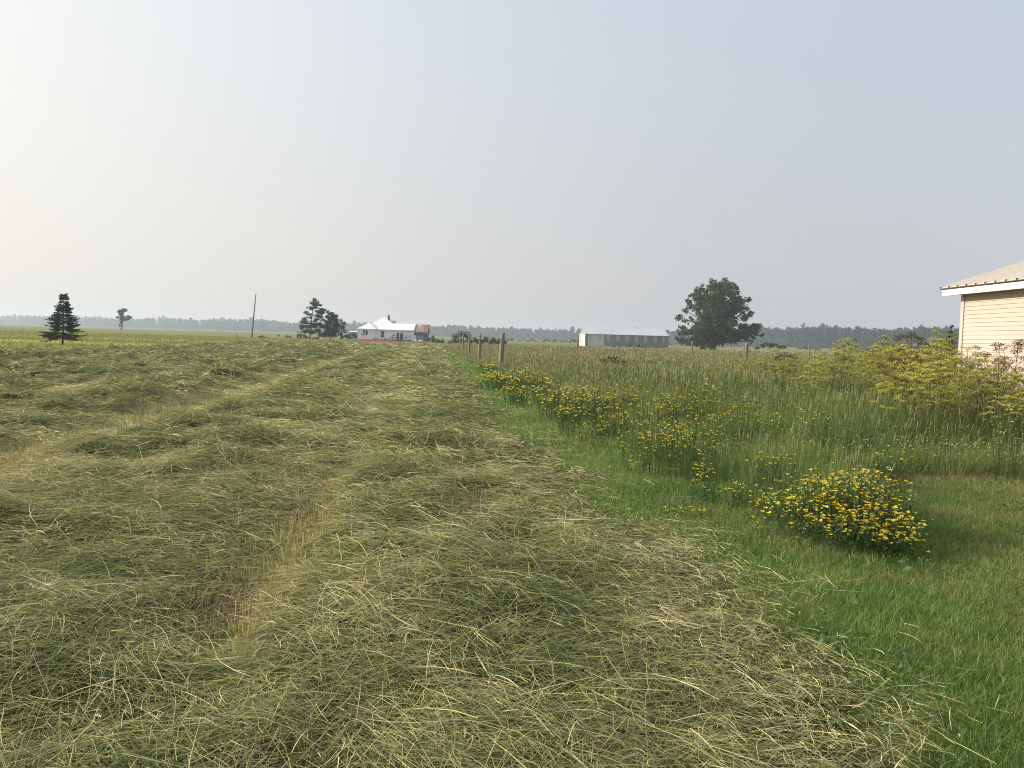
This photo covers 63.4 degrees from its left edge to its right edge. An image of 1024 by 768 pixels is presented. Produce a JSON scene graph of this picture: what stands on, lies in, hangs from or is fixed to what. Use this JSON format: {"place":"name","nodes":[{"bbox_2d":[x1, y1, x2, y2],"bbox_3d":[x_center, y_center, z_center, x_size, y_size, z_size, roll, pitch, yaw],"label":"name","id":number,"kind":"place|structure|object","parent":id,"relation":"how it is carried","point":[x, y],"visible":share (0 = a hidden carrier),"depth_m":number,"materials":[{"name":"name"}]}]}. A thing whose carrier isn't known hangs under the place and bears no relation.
{"place":"outdoors","nodes":[
{"label":"outdoors","id":0,"kind":"place"},
{"bbox_2d":[0,330,432,350],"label":"pasture grass","id":1,"kind":"structure","parent":0,"point":[18,333],"depth_m":110.09,"materials":[{"name":"green plant"}]},
{"bbox_2d":[0,324,1023,767],"bbox_3d":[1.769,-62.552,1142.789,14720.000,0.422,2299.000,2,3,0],"label":"ground","id":2,"kind":"structure","parent":0,"point":[850,710],"depth_m":4.25,"materials":[{"name":"plant"}]},
{"bbox_2d":[39,293,87,344],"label":"spruce tree","id":3,"kind":"object","parent":2,"relation":"on","point":[57,322],"visible":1,"depth_m":61.62,"materials":[{"name":"green plant"}]},
{"bbox_2d":[115,308,131,329],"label":"snag tree","id":4,"kind":"object","parent":2,"relation":"on","point":[122,318],"visible":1,"depth_m":338.43,"materials":[{"name":"green plant"}]},
{"bbox_2d":[0,353,546,667],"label":"mown stubble","id":5,"kind":"object","parent":2,"relation":"on","point":[237,391],"visible":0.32,"depth_m":6.58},
{"bbox_2d":[299,298,322,338],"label":"pine tree","id":6,"kind":"object","parent":2,"relation":"on","point":[314,303],"visible":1,"depth_m":164.34,"materials":[{"name":"green plant"}]},
{"bbox_2d":[313,308,326,337],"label":"pine tree","id":7,"kind":"object","parent":2,"relation":"on","point":[320,311],"visible":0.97,"depth_m":166.85,"materials":[{"name":"green plant"}]},
{"bbox_2d":[322,310,341,338],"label":"conifer tree","id":8,"kind":"object","parent":2,"relation":"on","point":[331,329],"visible":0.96,"depth_m":169.44,"materials":[{"name":"green plant"}]},
{"bbox_2d":[337,319,348,338],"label":"broadleaf tree","id":9,"kind":"object","parent":2,"relation":"on","point":[341,327],"visible":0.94,"depth_m":171.51,"materials":[{"name":"green plant"}]},
{"bbox_2d":[357,315,415,340],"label":"farmhouse","id":10,"kind":"object","parent":2,"relation":"on","point":[383,328],"visible":0.82,"depth_m":181.72,"materials":[{"name":"white"}]},
{"bbox_2d":[414,324,429,341],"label":"lean to shed","id":11,"kind":"object","parent":2,"relation":"on","point":[421,331],"visible":0.88,"depth_m":181.96,"materials":[{"name":"grey metal"}]},
{"bbox_2d":[447,331,478,343],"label":"shrub","id":12,"kind":"object","parent":2,"relation":"on","point":[475,340],"visible":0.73,"depth_m":164.49,"materials":[{"name":"green plant"}]},
{"bbox_2d":[0,314,958,351],"bbox_3d":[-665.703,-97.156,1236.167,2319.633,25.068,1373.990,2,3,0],"label":"woods","id":13,"kind":"object","parent":2,"relation":"on","point":[823,336],"visible":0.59,"depth_m":1094.56,"materials":[{"name":"green plant"}]},
{"bbox_2d":[481,336,506,344],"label":"shrub","id":14,"kind":"object","parent":2,"relation":"on","point":[493,340],"visible":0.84,"depth_m":168.75,"materials":[{"name":"green plant"}]},
{"bbox_2d":[470,371,518,390],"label":"wildflower clump","id":15,"kind":"object","parent":2,"relation":"on","point":[495,386],"visible":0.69,"depth_m":23.50,"materials":[{"name":"green plant"}]},
{"bbox_2d":[499,333,504,365],"bbox_3d":[-0.457,-1.370,36.480,0.257,1.749,0.230,2,3,0],"label":"fence post","id":16,"kind":"object","parent":2,"relation":"on","point":[501,350],"visible":0.73,"depth_m":36.40,"materials":[{"name":"grey wood"}]},
{"bbox_2d":[491,383,531,407],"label":"wildflower clump","id":17,"kind":"object","parent":2,"relation":"on","point":[515,400],"visible":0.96,"depth_m":18.02,"materials":[{"name":"green plant"}]},
{"bbox_2d":[0,338,1023,767],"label":"cut hay","id":18,"kind":"object","parent":2,"relation":"on","point":[418,376],"visible":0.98,"depth_m":4.51},
{"bbox_2d":[476,367,553,392],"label":"wildflower clump","id":19,"kind":"object","parent":2,"relation":"on","point":[496,376],"visible":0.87,"depth_m":22.83,"materials":[{"name":"green plant"}]},
{"bbox_2d":[496,370,552,391],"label":"wildflower clump","id":20,"kind":"object","parent":2,"relation":"on","point":[528,380],"visible":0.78,"depth_m":21.37,"materials":[{"name":"green plant"}]},
{"bbox_2d":[514,382,572,405],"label":"wildflower clump","id":21,"kind":"object","parent":2,"relation":"on","point":[545,391],"visible":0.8,"depth_m":17.67,"materials":[{"name":"green plant"}]},
{"bbox_2d":[528,389,582,426],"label":"wildflower clump","id":22,"kind":"object","parent":2,"relation":"on","point":[558,402],"visible":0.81,"depth_m":14.38,"materials":[{"name":"green plant"}]},
{"bbox_2d":[535,385,617,418],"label":"wildflower clump","id":23,"kind":"object","parent":2,"relation":"on","point":[578,400],"visible":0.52,"depth_m":15.37,"materials":[{"name":"green plant"}]},
{"bbox_2d":[554,405,606,438],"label":"wildflower clump","id":24,"kind":"object","parent":2,"relation":"on","point":[571,419],"visible":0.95,"depth_m":12.65,"materials":[{"name":"green plant"}]},
{"bbox_2d":[566,420,612,448],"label":"wildflower clump","id":25,"kind":"object","parent":2,"relation":"on","point":[600,434],"visible":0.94,"depth_m":11.29,"materials":[{"name":"green plant"}]},
{"bbox_2d":[564,385,624,422],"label":"wildflower clump","id":26,"kind":"object","parent":2,"relation":"on","point":[595,406],"visible":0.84,"depth_m":14.61,"materials":[{"name":"green plant"}]},
{"bbox_2d":[585,384,636,410],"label":"wildflower clump","id":27,"kind":"object","parent":2,"relation":"on","point":[613,398],"visible":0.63,"depth_m":16.27,"materials":[{"name":"green plant"}]},
{"bbox_2d":[584,401,643,439],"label":"wildflower clump","id":28,"kind":"object","parent":2,"relation":"on","point":[606,419],"visible":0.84,"depth_m":12.61,"materials":[{"name":"green plant"}]},
{"bbox_2d":[608,439,653,474],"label":"wildflower clump","id":29,"kind":"object","parent":2,"relation":"on","point":[641,457],"visible":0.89,"depth_m":9.11,"materials":[{"name":"green plant"}]},
{"bbox_2d":[620,395,670,432],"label":"wildflower clump","id":30,"kind":"object","parent":2,"relation":"on","point":[657,411],"visible":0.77,"depth_m":12.76,"materials":[{"name":"green plant"}]},
{"bbox_2d":[619,416,690,466],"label":"wildflower clump","id":31,"kind":"object","parent":2,"relation":"on","point":[653,433],"visible":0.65,"depth_m":10.05,"materials":[{"name":"green plant"}]},
{"bbox_2d":[617,423,694,476],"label":"wildflower clump","id":32,"kind":"object","parent":2,"relation":"on","point":[659,457],"visible":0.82,"depth_m":9.24,"materials":[{"name":"green plant"}]},
{"bbox_2d":[512,351,800,426],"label":"yellow blooms","id":33,"kind":"object","parent":2,"relation":"on","point":[624,365],"visible":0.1,"depth_m":38.35,"materials":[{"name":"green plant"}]},
{"bbox_2d":[627,391,691,424],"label":"wildflower clump","id":34,"kind":"object","parent":2,"relation":"on","point":[678,414],"visible":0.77,"depth_m":13.53,"materials":[{"name":"green plant"}]},
{"bbox_2d":[629,424,719,484],"bbox_3d":[1.742,0.750,8.800,0.789,0.628,0.690,4,4,39],"label":"wildflower clump","id":35,"kind":"object","parent":2,"relation":"on","point":[677,455],"visible":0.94,"depth_m":8.84,"materials":[{"name":"green plant"}]},
{"bbox_2d":[657,494,705,517],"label":"wildflower clump","id":36,"kind":"object","parent":2,"relation":"on","point":[691,510],"visible":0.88,"depth_m":7.15,"materials":[{"name":"green plant"}]},
{"bbox_2d":[653,390,736,424],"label":"wildflower clump","id":37,"kind":"object","parent":2,"relation":"on","point":[685,409],"visible":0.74,"depth_m":13.94,"materials":[{"name":"green plant"}]},
{"bbox_2d":[655,415,735,461],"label":"wildflower clump","id":38,"kind":"object","parent":2,"relation":"on","point":[706,437],"visible":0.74,"depth_m":10.09,"materials":[{"name":"green plant"}]},
{"bbox_2d":[687,462,724,504],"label":"wildflower clump","id":39,"kind":"object","parent":2,"relation":"on","point":[705,486],"visible":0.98,"depth_m":7.77,"materials":[{"name":"green plant"}]},
{"bbox_2d":[498,338,917,351],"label":"distant scrub","id":40,"kind":"object","parent":2,"relation":"on","point":[570,341],"visible":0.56,"depth_m":364.12,"materials":[{"name":"green plant"}]},
{"bbox_2d":[675,277,764,349],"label":"oak tree","id":41,"kind":"object","parent":2,"relation":"on","point":[712,328],"visible":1,"depth_m":176.50,"materials":[{"name":"green plant"}]},
{"bbox_2d":[697,402,761,446],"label":"wildflower clump","id":42,"kind":"object","parent":2,"relation":"on","point":[739,426],"visible":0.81,"depth_m":11.55,"materials":[{"name":"green plant"}]},
{"bbox_2d":[438,346,1023,767],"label":"lawn grass","id":43,"kind":"structure","parent":2,"relation":"on","point":[863,572],"depth_m":5.44,"materials":[{"name":"green plant"}]},
{"bbox_2d":[719,478,751,511],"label":"wildflower clump","id":44,"kind":"object","parent":2,"relation":"on","point":[733,491],"visible":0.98,"depth_m":7.49,"materials":[{"name":"green plant"}]},
{"bbox_2d":[480,358,1023,513],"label":"meadow weeds","id":45,"kind":"object","parent":2,"relation":"on","point":[738,394],"visible":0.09,"depth_m":13.54,"materials":[{"name":"green plant"}]},
{"bbox_2d":[743,490,777,517],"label":"wildflower clump","id":46,"kind":"object","parent":2,"relation":"on","point":[760,503],"visible":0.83,"depth_m":7.08,"materials":[{"name":"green plant"}]},
{"bbox_2d":[739,446,795,496],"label":"wildflower clump","id":47,"kind":"object","parent":2,"relation":"on","point":[768,473],"visible":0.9,"depth_m":8.03,"materials":[{"name":"green plant"}]},
{"bbox_2d":[755,341,786,351],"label":"shrub","id":48,"kind":"object","parent":2,"relation":"on","point":[770,345],"visible":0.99,"depth_m":159.24,"materials":[{"name":"green plant"}]},
{"bbox_2d":[757,348,790,397],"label":"umbel weed","id":49,"kind":"object","parent":2,"relation":"on","point":[778,349],"visible":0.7,"depth_m":17.13,"materials":[{"name":"green plant"}]},
{"bbox_2d":[764,352,797,402],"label":"umbel weed","id":50,"kind":"object","parent":2,"relation":"on","point":[783,355],"visible":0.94,"depth_m":15.89,"materials":[{"name":"green plant"}]},
{"bbox_2d":[744,403,831,451],"bbox_3d":[3.614,0.615,10.957,1.078,0.757,0.943,2,3,0],"label":"wildflower clump","id":51,"kind":"object","parent":2,"relation":"on","point":[812,428],"visible":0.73,"depth_m":10.88,"materials":[{"name":"green plant"}]},
{"bbox_2d":[560,442,1023,707],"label":"lawn clover","id":52,"kind":"object","parent":2,"relation":"on","point":[901,652],"visible":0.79,"depth_m":5.95,"materials":[{"name":"green plant"}]},
{"bbox_2d":[795,362,828,406],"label":"umbel weed","id":53,"kind":"object","parent":2,"relation":"on","point":[815,370],"visible":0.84,"depth_m":15.36,"materials":[{"name":"green plant"}]},
{"bbox_2d":[818,343,854,391],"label":"umbel weed","id":54,"kind":"object","parent":2,"relation":"on","point":[835,345],"visible":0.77,"depth_m":16.94,"materials":[{"name":"green plant"}]},
{"bbox_2d":[829,356,857,394],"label":"umbel weed","id":55,"kind":"object","parent":2,"relation":"on","point":[843,359],"visible":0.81,"depth_m":16.83,"materials":[{"name":"green plant"}]},
{"bbox_2d":[751,464,936,560],"bbox_3d":[2.587,0.940,6.534,1.352,0.559,1.439,3,3,18],"label":"wildflower clump","id":56,"kind":"object","parent":2,"relation":"on","point":[825,521],"visible":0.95,"depth_m":6.42,"materials":[{"name":"yellow plant"}]},
{"bbox_2d":[830,337,864,395],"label":"umbel weed","id":57,"kind":"object","parent":2,"relation":"on","point":[856,343],"visible":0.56,"depth_m":17.85,"materials":[{"name":"green plant"}]},
{"bbox_2d":[832,339,870,406],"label":"umbel weed","id":58,"kind":"object","parent":2,"relation":"on","point":[839,353],"visible":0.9,"depth_m":14.98,"materials":[{"name":"green plant"}]},
{"bbox_2d":[837,346,870,400],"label":"umbel weed","id":59,"kind":"object","parent":2,"relation":"on","point":[859,359],"visible":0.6,"depth_m":15.63,"materials":[{"name":"green plant"}]},
{"bbox_2d":[843,353,883,406],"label":"umbel weed","id":60,"kind":"object","parent":2,"relation":"on","point":[869,361],"visible":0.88,"depth_m":14.06,"materials":[{"name":"green plant"}]},
{"bbox_2d":[850,347,890,405],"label":"umbel weed","id":61,"kind":"object","parent":2,"relation":"on","point":[872,368],"visible":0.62,"depth_m":15.24,"materials":[{"name":"green plant"}]},
{"bbox_2d":[864,334,899,400],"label":"umbel weed","id":62,"kind":"object","parent":2,"relation":"on","point":[883,352],"visible":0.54,"depth_m":14.76,"materials":[{"name":"green plant"}]},
{"bbox_2d":[867,376,899,417],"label":"umbel weed","id":63,"kind":"object","parent":2,"relation":"on","point":[872,389],"visible":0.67,"depth_m":13.00,"materials":[{"name":"green plant"}]},
{"bbox_2d":[830,436,936,490],"bbox_3d":[3.888,0.834,8.791,0.997,0.587,0.635,1,3,-19],"label":"wildflower clump","id":64,"kind":"object","parent":2,"relation":"on","point":[895,468],"visible":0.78,"depth_m":8.76,"materials":[{"name":"green plant"}]},
{"bbox_2d":[862,348,910,400],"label":"umbel weed","id":65,"kind":"object","parent":2,"relation":"on","point":[878,362],"visible":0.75,"depth_m":13.95,"materials":[{"name":"green plant"}]},
{"bbox_2d":[854,524,921,562],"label":"wildflower clump","id":66,"kind":"object","parent":2,"relation":"on","point":[881,541],"visible":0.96,"depth_m":5.92,"materials":[{"name":"green plant"}]},
{"bbox_2d":[869,383,906,439],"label":"umbel weed","id":67,"kind":"object","parent":2,"relation":"on","point":[886,407],"visible":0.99,"depth_m":11.62,"materials":[{"name":"green plant"}]},
{"bbox_2d":[868,339,907,403],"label":"umbel weed","id":68,"kind":"object","parent":2,"relation":"on","point":[886,364],"visible":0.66,"depth_m":14.38,"materials":[{"name":"green plant"}]},
{"bbox_2d":[876,357,910,410],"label":"umbel weed","id":69,"kind":"object","parent":2,"relation":"on","point":[897,363],"visible":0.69,"depth_m":13.24,"materials":[{"name":"green plant"}]},
{"bbox_2d":[879,372,925,427],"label":"umbel weed","id":70,"kind":"object","parent":2,"relation":"on","point":[897,376],"visible":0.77,"depth_m":12.09,"materials":[{"name":"green plant"}]},
{"bbox_2d":[884,362,929,441],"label":"umbel weed","id":71,"kind":"object","parent":2,"relation":"on","point":[909,365],"visible":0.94,"depth_m":11.97,"materials":[{"name":"green plant"}]},
{"bbox_2d":[887,331,940,406],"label":"umbel weed","id":72,"kind":"object","parent":2,"relation":"on","point":[916,337],"visible":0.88,"depth_m":13.68,"materials":[{"name":"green plant"}]},
{"bbox_2d":[897,363,937,427],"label":"umbel weed","id":73,"kind":"object","parent":2,"relation":"on","point":[909,373],"visible":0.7,"depth_m":12.07,"materials":[{"name":"green plant"}]},
{"bbox_2d":[899,387,935,439],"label":"umbel weed","id":74,"kind":"object","parent":2,"relation":"on","point":[925,389],"visible":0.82,"depth_m":11.87,"materials":[{"name":"green plant"}]},
{"bbox_2d":[900,354,942,399],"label":"umbel weed","id":75,"kind":"object","parent":2,"relation":"on","point":[912,356],"visible":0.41,"depth_m":14.07,"materials":[{"name":"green plant"}]},
{"bbox_2d":[906,342,953,409],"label":"umbel weed","id":76,"kind":"object","parent":2,"relation":"on","point":[931,345],"visible":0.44,"depth_m":14.41,"materials":[{"name":"green plant"}]},
{"bbox_2d":[905,355,958,438],"bbox_3d":[6.282,0.286,12.372,0.726,1.451,0.571,2,3,11],"label":"umbel weed","id":77,"kind":"object","parent":2,"relation":"on","point":[923,356],"visible":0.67,"depth_m":12.36,"materials":[{"name":"green plant"}]},
{"bbox_2d":[918,386,954,430],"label":"umbel weed","id":78,"kind":"object","parent":2,"relation":"on","point":[940,388],"visible":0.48,"depth_m":12.37,"materials":[{"name":"green plant"}]},
{"bbox_2d":[913,359,962,445],"bbox_3d":[5.843,0.352,11.389,0.647,1.401,0.808,2,3,-1],"label":"umbel weed","id":79,"kind":"object","parent":2,"relation":"on","point":[932,375],"visible":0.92,"depth_m":11.35,"materials":[{"name":"green plant"}]},
{"bbox_2d":[912,329,963,400],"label":"umbel weed","id":80,"kind":"object","parent":2,"relation":"on","point":[932,339],"visible":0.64,"depth_m":14.65,"materials":[{"name":"green plant"}]},
{"bbox_2d":[916,351,966,419],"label":"umbel weed","id":81,"kind":"object","parent":2,"relation":"on","point":[935,354],"visible":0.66,"depth_m":12.56,"materials":[{"name":"green plant"}]},
{"bbox_2d":[923,336,960,395],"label":"umbel weed","id":82,"kind":"object","parent":2,"relation":"on","point":[940,346],"visible":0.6,"depth_m":14.31,"materials":[{"name":"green plant"}]},
{"bbox_2d":[928,356,971,417],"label":"umbel weed","id":83,"kind":"object","parent":2,"relation":"on","point":[953,358],"visible":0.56,"depth_m":13.58,"materials":[{"name":"green plant"}]},
{"bbox_2d":[945,324,956,357],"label":"conifer tree","id":84,"kind":"object","parent":2,"relation":"on","point":[950,332],"visible":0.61,"depth_m":59.83,"materials":[{"name":"green plant"}]},
{"bbox_2d":[924,367,980,446],"bbox_3d":[6.099,0.412,11.425,0.560,1.294,0.649,0,3,-22],"label":"umbel weed","id":85,"kind":"object","parent":2,"relation":"on","point":[952,386],"visible":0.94,"depth_m":11.39,"materials":[{"name":"green plant"}]},
{"bbox_2d":[935,387,972,436],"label":"umbel weed","id":86,"kind":"object","parent":2,"relation":"on","point":[945,391],"visible":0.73,"depth_m":11.83,"materials":[{"name":"green plant"}]},
{"bbox_2d":[940,357,982,421],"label":"umbel weed","id":87,"kind":"object","parent":2,"relation":"on","point":[962,359],"visible":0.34,"depth_m":13.46,"materials":[{"name":"green plant"}]},
{"bbox_2d":[939,344,986,413],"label":"umbel weed","id":88,"kind":"object","parent":2,"relation":"on","point":[954,352],"visible":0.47,"depth_m":13.58,"materials":[{"name":"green plant"}]},
{"bbox_2d":[955,358,1000,428],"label":"umbel weed","id":89,"kind":"object","parent":2,"relation":"on","point":[969,362],"visible":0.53,"depth_m":12.57,"materials":[{"name":"green plant"}]},
{"bbox_2d":[959,369,997,438],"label":"umbel weed","id":90,"kind":"object","parent":2,"relation":"on","point":[981,376],"visible":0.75,"depth_m":12.20,"materials":[{"name":"green plant"}]},
{"bbox_2d":[940,261,1023,418],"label":"beige shed","id":91,"kind":"structure","parent":2,"relation":"on","point":[991,312],"depth_m":14.90,"materials":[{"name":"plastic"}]},
{"bbox_2d":[963,352,1008,444],"bbox_3d":[6.572,0.311,11.528,0.569,1.514,0.709,4,4,32],"label":"umbel weed","id":92,"kind":"object","parent":2,"relation":"on","point":[984,362],"visible":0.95,"depth_m":11.45,"materials":[{"name":"green plant"}]},
{"bbox_2d":[965,367,1010,422],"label":"umbel weed","id":93,"kind":"object","parent":2,"relation":"on","point":[980,369],"visible":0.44,"depth_m":12.60,"materials":[{"name":"green plant"}]},
{"bbox_2d":[966,342,1023,431],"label":"umbel weed","id":94,"kind":"object","parent":2,"relation":"on","point":[1001,344],"visible":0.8,"depth_m":12.33,"materials":[{"name":"brown plant"}]},
{"bbox_2d":[968,353,1022,429],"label":"umbel weed","id":95,"kind":"object","parent":2,"relation":"on","point":[996,365],"visible":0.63,"depth_m":12.21,"materials":[{"name":"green plant"}]},
{"bbox_2d":[980,395,1019,454],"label":"umbel weed","id":96,"kind":"object","parent":2,"relation":"on","point":[1005,404],"visible":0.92,"depth_m":10.95,"materials":[{"name":"green plant"}]},
{"bbox_2d":[987,403,1023,479],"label":"wildflower clump","id":97,"kind":"object","parent":2,"relation":"on","point":[1004,451],"visible":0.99,"depth_m":9.66,"materials":[{"name":"green plant"}]},
{"bbox_2d":[988,373,1023,438],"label":"umbel weed","id":98,"kind":"object","parent":2,"relation":"on","point":[1006,375],"visible":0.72,"depth_m":11.90,"materials":[{"name":"green plant"}]},
{"bbox_2d":[990,378,1023,447],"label":"umbel weed","id":99,"kind":"object","parent":2,"relation":"on","point":[1013,390],"visible":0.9,"depth_m":11.20,"materials":[{"name":"green plant"}]},
{"bbox_2d":[990,339,1023,419],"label":"umbel weed","id":100,"kind":"object","parent":2,"relation":"on","point":[1018,346],"visible":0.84,"depth_m":12.83,"materials":[{"name":"brown plant"}]},
{"bbox_2d":[1004,392,1023,445],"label":"umbel weed","id":101,"kind":"object","parent":2,"relation":"on","point":[1015,395],"visible":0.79,"depth_m":11.09,"materials":[{"name":"green plant"}]},
{"bbox_2d":[0,0,1023,332],"label":"sky","id":102,"kind":"structure","parent":0,"point":[533,164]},
{"bbox_2d":[579,327,668,347],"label":"long barn","id":103,"kind":"structure","parent":0,"point":[617,337],"depth_m":196.23,"materials":[{"name":"grey metal"}]},
{"bbox_2d":[445,342,1023,535],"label":"meadow grass","id":104,"kind":"structure","parent":0,"point":[970,463],"depth_m":12.40,"materials":[{"name":"green plant"}]},
{"bbox_2d":[581,346,833,365],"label":"wild carrot blooms","id":105,"kind":"object","parent":104,"relation":"on","point":[704,351],"visible":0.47,"depth_m":84.44,"materials":[{"name":"green plant"}]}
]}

